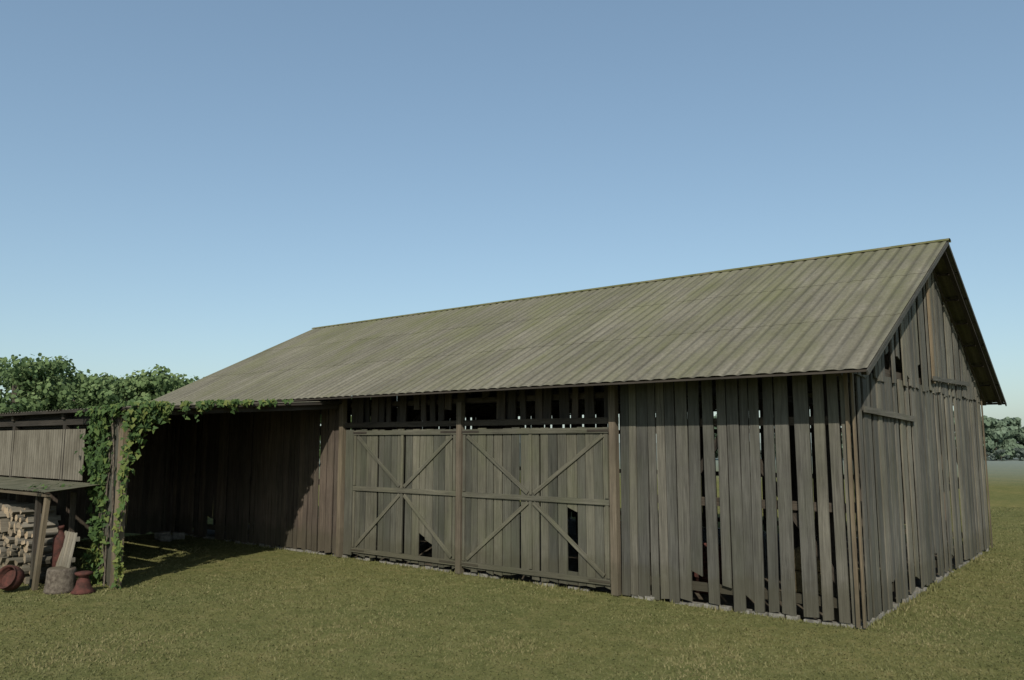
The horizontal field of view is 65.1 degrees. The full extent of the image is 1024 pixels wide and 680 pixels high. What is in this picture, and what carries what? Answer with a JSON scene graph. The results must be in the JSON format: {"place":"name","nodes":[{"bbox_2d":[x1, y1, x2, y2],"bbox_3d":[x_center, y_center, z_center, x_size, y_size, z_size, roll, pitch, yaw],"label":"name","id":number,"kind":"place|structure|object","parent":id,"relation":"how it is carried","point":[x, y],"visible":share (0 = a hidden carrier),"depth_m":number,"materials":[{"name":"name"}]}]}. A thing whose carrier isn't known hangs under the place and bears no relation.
{"place":"outdoors","nodes":[
{"label":"outdoors","id":0,"kind":"place"},
{"bbox_2d":[0,443,1023,679],"bbox_3d":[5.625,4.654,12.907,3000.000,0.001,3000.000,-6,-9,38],"label":"ground","id":1,"kind":"structure","parent":0,"point":[1006,482],"depth_m":13.04,"materials":[{"name":"green plant"}]},
{"bbox_2d":[0,565,24,590],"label":"rusty cauldron","id":2,"kind":"object","parent":1,"relation":"on","point":[11,577],"visible":1,"depth_m":16.12,"materials":[{"name":"red metal"}]},
{"bbox_2d":[0,499,60,583],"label":"firewood stack","id":3,"kind":"object","parent":1,"relation":"on","point":[16,526],"visible":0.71,"depth_m":17.60,"materials":[{"name":"brown wood"}]},
{"bbox_2d":[0,477,102,590],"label":"firewood rack","id":4,"kind":"object","parent":1,"relation":"on","point":[40,519],"visible":0.91,"depth_m":16.86,"materials":[{"name":"grey wood"}]},
{"bbox_2d":[52,525,64,566],"bbox_3d":[-9.432,4.505,16.736,0.290,1.260,0.290,-1,-3,39],"label":"rusty gas cylinder","id":5,"kind":"object","parent":1,"relation":"on","point":[58,541],"visible":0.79,"depth_m":16.62,"materials":[{"name":"red metal"}]},
{"bbox_2d":[43,566,76,594],"bbox_3d":[-9.086,4.827,16.160,0.596,0.474,0.607,-6,-9,38],"label":"tree stump","id":6,"kind":"object","parent":1,"relation":"on","point":[59,579],"visible":0.89,"depth_m":15.95,"materials":[{"name":"wood"}]},
{"bbox_2d":[55,531,79,567],"bbox_3d":[-9.140,4.465,16.438,0.841,1.040,0.288,-6,-10,42],"label":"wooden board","id":7,"kind":"object","parent":6,"relation":"on","point":[65,558],"visible":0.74,"depth_m":16.42,"materials":[{"name":"brown wood"}]},
{"bbox_2d":[70,571,95,594],"bbox_3d":[-8.565,4.838,16.034,0.460,0.420,0.460,-6,-9,38],"label":"rusty milk can","id":8,"kind":"object","parent":1,"relation":"on","point":[83,585],"visible":1,"depth_m":15.92,"materials":[{"name":"red metal"}]},
{"bbox_2d":[23,398,293,588],"bbox_3d":[-7.627,3.264,17.747,5.518,4.144,2.254,3,-8,-21],"label":"climbing ivy","id":9,"kind":"object","parent":1,"relation":"on","point":[98,465],"visible":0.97,"depth_m":17.07,"materials":[{"name":"green plant"}]},
{"bbox_2d":[154,531,170,539],"bbox_3d":[-10.750,6.028,24.691,0.428,0.262,0.303,-4,-8,27],"label":"stone block","id":10,"kind":"object","parent":1,"relation":"on","point":[157,535],"depth_m":24.60,"materials":[{"name":"stone"}]},
{"bbox_2d":[160,535,172,541],"bbox_3d":[-10.463,5.994,24.265,0.339,0.207,0.243,0,-7,-1],"label":"stone block","id":11,"kind":"object","parent":1,"relation":"on","point":[166,538],"depth_m":24.16,"materials":[{"name":"stone"}]},
{"bbox_2d":[0,401,341,587],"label":"open shed","id":12,"kind":"structure","parent":1,"relation":"on","point":[44,445],"depth_m":20.27,"materials":[{"name":"grey wood"}]},
{"bbox_2d":[0,353,351,459],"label":"tree line","id":13,"kind":"object","parent":1,"relation":"on","point":[40,385],"visible":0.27,"depth_m":87.07,"materials":[{"name":"green plant"}]},
{"bbox_2d":[172,532,184,539],"bbox_3d":[-10.335,6.072,24.877,0.364,0.219,0.296,3,-8,-24],"label":"stone block","id":14,"kind":"object","parent":1,"relation":"on","point":[178,535],"depth_m":24.77,"materials":[{"name":"stone"}]},
{"bbox_2d":[152,238,1006,628],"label":"wooden barn","id":15,"kind":"structure","parent":1,"relation":"on","point":[876,362],"depth_m":17.70,"materials":[{"name":"grey wood"}]},
{"bbox_2d":[350,429,455,568],"bbox_3d":[-2.694,3.798,19.653,3.660,3.227,0.081,-6,-9,38],"label":"barn door","id":16,"kind":"structure","parent":15,"relation":"in","point":[429,488],"depth_m":19.57,"materials":[{"name":"grey wood"}]},
{"bbox_2d":[714,411,1023,460],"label":"distant tree line","id":17,"kind":"object","parent":1,"relation":"on","point":[1006,434],"visible":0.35,"depth_m":126.64,"materials":[{"name":"green plant"}]},
{"bbox_2d":[760,447,1023,460],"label":"distant scrub","id":18,"kind":"object","parent":1,"relation":"on","point":[1020,453],"visible":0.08,"depth_m":124.63,"materials":[{"name":"green plant"}]},
{"bbox_2d":[0,0,1023,442],"label":"sky","id":19,"kind":"structure","parent":0,"point":[193,188],"materials":[{"name":"blue"}]},
{"bbox_2d":[693,543,721,593],"bbox_3d":[3.929,4.579,16.099,0.610,0.920,0.610,-6,-9,38],"label":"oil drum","id":20,"kind":"object","parent":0,"point":[698,577],"visible":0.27,"depth_m":15.88,"materials":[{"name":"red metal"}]},
{"bbox_2d":[794,546,820,571],"bbox_3d":[6.117,4.377,15.972,0.979,0.444,0.523,-5,-9,33],"label":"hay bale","id":21,"kind":"object","parent":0,"point":[797,554],"visible":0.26,"depth_m":15.95,"materials":[{"name":"plant"}]},
{"bbox_2d":[795,570,821,594],"bbox_3d":[6.008,4.807,15.941,0.979,0.444,0.523,-6,-9,38],"label":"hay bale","id":22,"kind":"object","parent":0,"point":[798,580],"visible":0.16,"depth_m":15.86,"materials":[{"name":"plant"}]},
{"bbox_2d":[848,566,891,591],"bbox_3d":[7.180,4.850,16.281,0.979,0.444,0.523,-2,-7,16],"label":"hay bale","id":23,"kind":"object","parent":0,"point":[859,578],"visible":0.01,"depth_m":16.11,"materials":[{"name":"plant"}]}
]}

